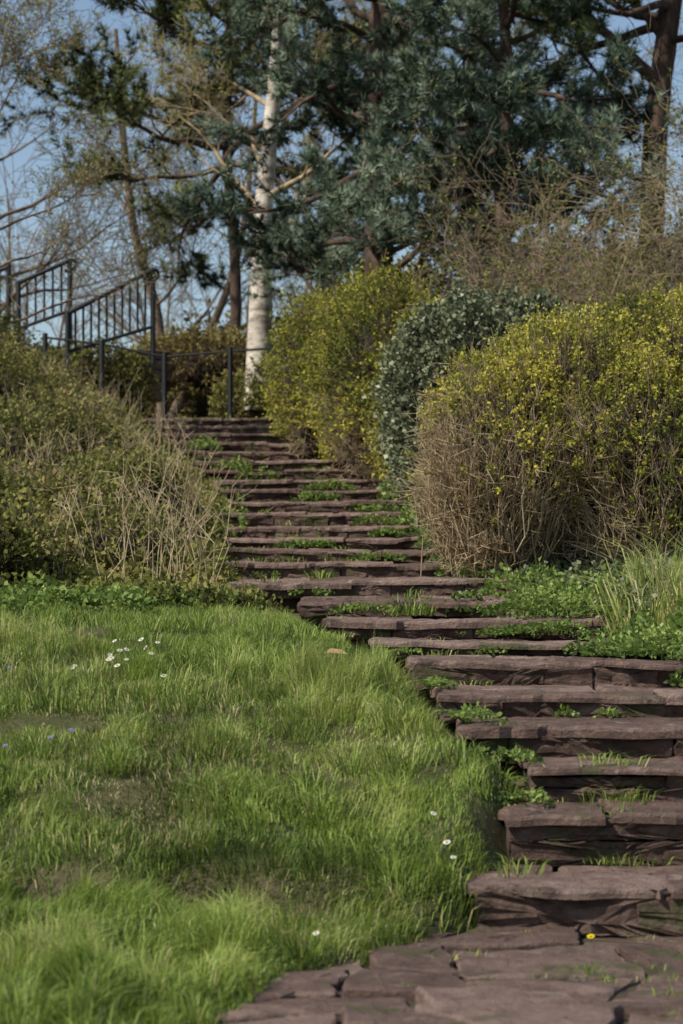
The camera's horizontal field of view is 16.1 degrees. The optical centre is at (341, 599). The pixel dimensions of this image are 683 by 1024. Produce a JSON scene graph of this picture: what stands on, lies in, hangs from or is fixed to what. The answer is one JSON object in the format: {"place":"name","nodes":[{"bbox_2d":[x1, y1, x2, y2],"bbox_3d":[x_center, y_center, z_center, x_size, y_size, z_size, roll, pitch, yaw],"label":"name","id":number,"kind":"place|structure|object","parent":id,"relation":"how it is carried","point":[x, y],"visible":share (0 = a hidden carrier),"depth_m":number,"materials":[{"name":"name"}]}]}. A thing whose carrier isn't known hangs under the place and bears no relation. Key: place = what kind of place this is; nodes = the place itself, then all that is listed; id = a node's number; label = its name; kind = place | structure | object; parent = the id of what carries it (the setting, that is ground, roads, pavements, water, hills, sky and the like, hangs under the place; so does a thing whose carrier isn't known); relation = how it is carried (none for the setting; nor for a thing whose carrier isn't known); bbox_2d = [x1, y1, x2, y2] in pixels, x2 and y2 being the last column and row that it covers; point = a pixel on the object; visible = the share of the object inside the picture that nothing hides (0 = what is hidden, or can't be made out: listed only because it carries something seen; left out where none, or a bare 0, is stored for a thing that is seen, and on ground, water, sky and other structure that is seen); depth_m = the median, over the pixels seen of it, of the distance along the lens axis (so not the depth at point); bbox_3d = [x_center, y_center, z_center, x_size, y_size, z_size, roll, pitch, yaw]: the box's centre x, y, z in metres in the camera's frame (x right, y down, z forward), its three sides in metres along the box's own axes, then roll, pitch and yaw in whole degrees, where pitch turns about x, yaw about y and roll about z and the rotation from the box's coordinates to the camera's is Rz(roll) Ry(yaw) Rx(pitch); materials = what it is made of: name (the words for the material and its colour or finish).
{"place":"outdoors","nodes":[
{"label":"outdoors","id":0,"kind":"place"},
{"bbox_2d":[0,414,682,1023],"bbox_3d":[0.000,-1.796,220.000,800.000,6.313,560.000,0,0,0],"label":"ground","id":1,"kind":"structure","parent":0,"point":[494,838],"depth_m":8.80,"materials":[{"name":"green plant"}]},
{"bbox_2d":[0,264,10,338],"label":"iron railing","id":2,"kind":"object","parent":1,"relation":"on","point":[8,280],"visible":0.53,"depth_m":36.28,"materials":[{"name":"black metal"}]},
{"bbox_2d":[16,258,76,344],"bbox_3d":[-4.436,-4.335,36.410,0.931,1.651,0.073,0,0,-15],"label":"iron railing","id":3,"kind":"object","parent":1,"relation":"on","point":[35,276],"visible":0.71,"depth_m":36.39,"materials":[{"name":"black metal"}]},
{"bbox_2d":[0,300,138,484],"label":"bramble shrub","id":4,"kind":"object","parent":1,"relation":"on","point":[35,390],"visible":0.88,"depth_m":24.79,"materials":[{"name":"green plant"}]},
{"bbox_2d":[0,0,189,350],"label":"hawthorn tree","id":5,"kind":"object","parent":1,"relation":"on","point":[41,62],"visible":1,"depth_m":31.25,"materials":[{"name":"brown plant"}]},
{"bbox_2d":[0,436,205,580],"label":"laurel shrub","id":6,"kind":"object","parent":1,"relation":"on","point":[18,503],"visible":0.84,"depth_m":16.99,"materials":[{"name":"green plant"}]},
{"bbox_2d":[65,268,159,376],"bbox_3d":[-3.361,-3.995,35.619,1.496,1.870,0.068,0,0,-27],"label":"iron railing","id":7,"kind":"object","parent":1,"relation":"on","point":[68,350],"visible":0.9,"depth_m":35.62,"materials":[{"name":"black metal"}]},
{"bbox_2d":[0,0,240,398],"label":"bare tree","id":8,"kind":"object","parent":1,"relation":"on","point":[41,265],"visible":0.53,"depth_m":42.58,"materials":[{"name":"brown plant"}]},
{"bbox_2d":[0,342,261,586],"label":"dry stalks","id":9,"kind":"object","parent":1,"relation":"on","point":[190,524],"visible":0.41,"depth_m":18.11,"materials":[{"name":"beige plant"}]},
{"bbox_2d":[1,390,271,612],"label":"grass bank","id":10,"kind":"structure","parent":1,"relation":"on","point":[181,563],"depth_m":16.62,"materials":[{"name":"green plant"}]},
{"bbox_2d":[87,349,187,402],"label":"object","id":11,"kind":"structure","parent":1,"relation":"on","point":[156,367],"depth_m":37.25,"materials":[{"name":"black metal"}]},
{"bbox_2d":[0,357,293,614],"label":"bank groundcover","id":12,"kind":"object","parent":1,"relation":"on","point":[81,576],"visible":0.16,"depth_m":16.32,"materials":[{"name":"green plant"}]},
{"bbox_2d":[4,332,289,418],"bbox_3d":[-2.876,-3.315,36.511,5.023,1.401,1.912,0,0,0],"label":"bramble shrub","id":13,"kind":"object","parent":1,"relation":"on","point":[219,406],"visible":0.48,"depth_m":36.16,"materials":[{"name":"green plant"}]},
{"bbox_2d":[43,333,277,418],"bbox_3d":[-2.620,-3.048,35.000,3.416,1.624,0.076,0,0,0],"label":"post and rail fence","id":14,"kind":"object","parent":1,"relation":"on","point":[165,356],"visible":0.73,"depth_m":34.98,"materials":[{"name":"black metal"}]},
{"bbox_2d":[0,2,330,418],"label":"bare tree","id":15,"kind":"object","parent":1,"relation":"on","point":[221,305],"visible":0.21,"depth_m":45.93,"materials":[{"name":"brown plant"}]},
{"bbox_2d":[112,321,277,402],"bbox_3d":[-2.073,-3.661,38.207,3.391,1.490,2.618,0,0,0],"label":"russet shrub","id":16,"kind":"object","parent":1,"relation":"on","point":[199,371],"visible":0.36,"depth_m":37.60,"materials":[{"name":"brown plant"}]},
{"bbox_2d":[111,298,281,418],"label":"distant hedge","id":17,"kind":"object","parent":1,"relation":"on","point":[198,408],"visible":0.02,"depth_m":46.69,"materials":[{"name":"green plant"}]},
{"bbox_2d":[0,0,420,371],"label":"pine tree","id":18,"kind":"object","parent":1,"relation":"on","point":[89,88],"visible":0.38,"depth_m":39.78,"materials":[{"name":"green plant"}]},
{"bbox_2d":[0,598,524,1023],"bbox_3d":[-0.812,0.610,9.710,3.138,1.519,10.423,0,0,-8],"label":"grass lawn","id":19,"kind":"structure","parent":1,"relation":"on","point":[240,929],"depth_m":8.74,"materials":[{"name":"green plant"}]},
{"bbox_2d":[3,666,73,758],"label":"violets","id":20,"kind":"object","parent":19,"relation":"on","point":[71,729],"visible":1,"depth_m":9.30,"materials":[{"name":"purple plant"}]},
{"bbox_2d":[324,648,346,653],"bbox_3d":[-0.025,0.230,10.800,0.110,0.027,0.040,0,0,0],"label":"fallen leaf","id":21,"kind":"object","parent":19,"relation":"on","point":[332,650],"visible":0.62,"depth_m":10.81,"materials":[{"name":"beige plant"}]},
{"bbox_2d":[71,637,455,958],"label":"daisies","id":22,"kind":"object","parent":1,"relation":"on","point":[432,813],"visible":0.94,"depth_m":10.27,"materials":[{"name":"white plant"}]},
{"bbox_2d":[107,0,460,411],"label":"birch tree","id":23,"kind":"object","parent":1,"relation":"on","point":[259,323],"visible":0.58,"depth_m":36.43,"materials":[{"name":"white plant"}]},
{"bbox_2d":[0,434,682,905],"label":"weeds","id":24,"kind":"object","parent":1,"relation":"on","point":[638,636],"visible":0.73,"depth_m":14.23,"materials":[{"name":"green plant"}]},
{"bbox_2d":[0,74,682,357],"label":"distant trees","id":25,"kind":"object","parent":1,"relation":"on","point":[60,334],"visible":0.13,"depth_m":65.02,"materials":[{"name":"brown plant"}]},
{"bbox_2d":[256,257,446,497],"bbox_3d":[0.423,-2.274,26.939,2.073,3.222,8.358,0,0,-13],"label":"golden hedge","id":26,"kind":"object","parent":1,"relation":"on","point":[332,374],"visible":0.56,"depth_m":25.97,"materials":[{"name":"yellow plant"}]},
{"bbox_2d":[121,0,682,317],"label":"bare tree","id":27,"kind":"object","parent":1,"relation":"on","point":[562,47],"visible":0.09,"depth_m":43.88,"materials":[{"name":"brown plant"}]},
{"bbox_2d":[166,0,651,310],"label":"pine tree","id":28,"kind":"object","parent":1,"relation":"on","point":[373,135],"visible":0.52,"depth_m":32.58,"materials":[{"name":"green plant"}]},
{"bbox_2d":[144,417,682,936],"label":"stone steps","id":29,"kind":"structure","parent":1,"relation":"on","point":[540,677],"depth_m":10.91,"materials":[{"name":"stone"}]},
{"bbox_2d":[220,211,682,413],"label":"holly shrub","id":30,"kind":"object","parent":1,"relation":"on","point":[348,271],"visible":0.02,"depth_m":34.69,"materials":[{"name":"green plant"}]},
{"bbox_2d":[232,2,682,441],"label":"bare thicket","id":31,"kind":"object","parent":1,"relation":"on","point":[582,267],"visible":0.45,"depth_m":26.23,"materials":[{"name":"brown plant"}]},
{"bbox_2d":[261,0,682,324],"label":"pine tree","id":32,"kind":"object","parent":1,"relation":"on","point":[502,93],"visible":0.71,"depth_m":30.33,"materials":[{"name":"green plant"}]},
{"bbox_2d":[264,415,681,639],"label":"grass verge","id":33,"kind":"object","parent":1,"relation":"on","point":[484,569],"depth_m":16.51,"materials":[{"name":"green plant"}]},
{"bbox_2d":[360,277,604,512],"bbox_3d":[1.344,-1.779,21.330,2.561,2.148,2.301,0,0,-23],"label":"ivy shrub","id":34,"kind":"object","parent":1,"relation":"on","point":[428,341],"visible":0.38,"depth_m":20.59,"materials":[{"name":"green plant"}]},
{"bbox_2d":[339,447,682,628],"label":"ivy groundcover","id":35,"kind":"object","parent":1,"relation":"on","point":[558,562],"visible":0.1,"depth_m":16.14,"materials":[{"name":"green plant"}]},
{"bbox_2d":[371,604,682,802],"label":"weeds","id":36,"kind":"object","parent":1,"relation":"on","point":[466,719],"visible":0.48,"depth_m":10.77,"materials":[{"name":"green plant"}]},
{"bbox_2d":[391,275,682,584],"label":"golden hedge","id":37,"kind":"object","parent":1,"relation":"on","point":[579,436],"visible":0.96,"depth_m":16.47,"materials":[{"name":"yellow plant"}]},
{"bbox_2d":[391,0,682,303],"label":"pine tree","id":38,"kind":"object","parent":1,"relation":"on","point":[663,26],"visible":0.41,"depth_m":32.86,"materials":[{"name":"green plant"}]},
{"bbox_2d":[0,0,682,356],"label":"sky","id":39,"kind":"structure","parent":0,"point":[20,158],"materials":[{"name":"blue"}]},
{"bbox_2d":[215,923,682,1023],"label":"stone path","id":40,"kind":"structure","parent":0,"point":[496,984],"depth_m":7.19,"materials":[{"name":"stone"}]}
]}

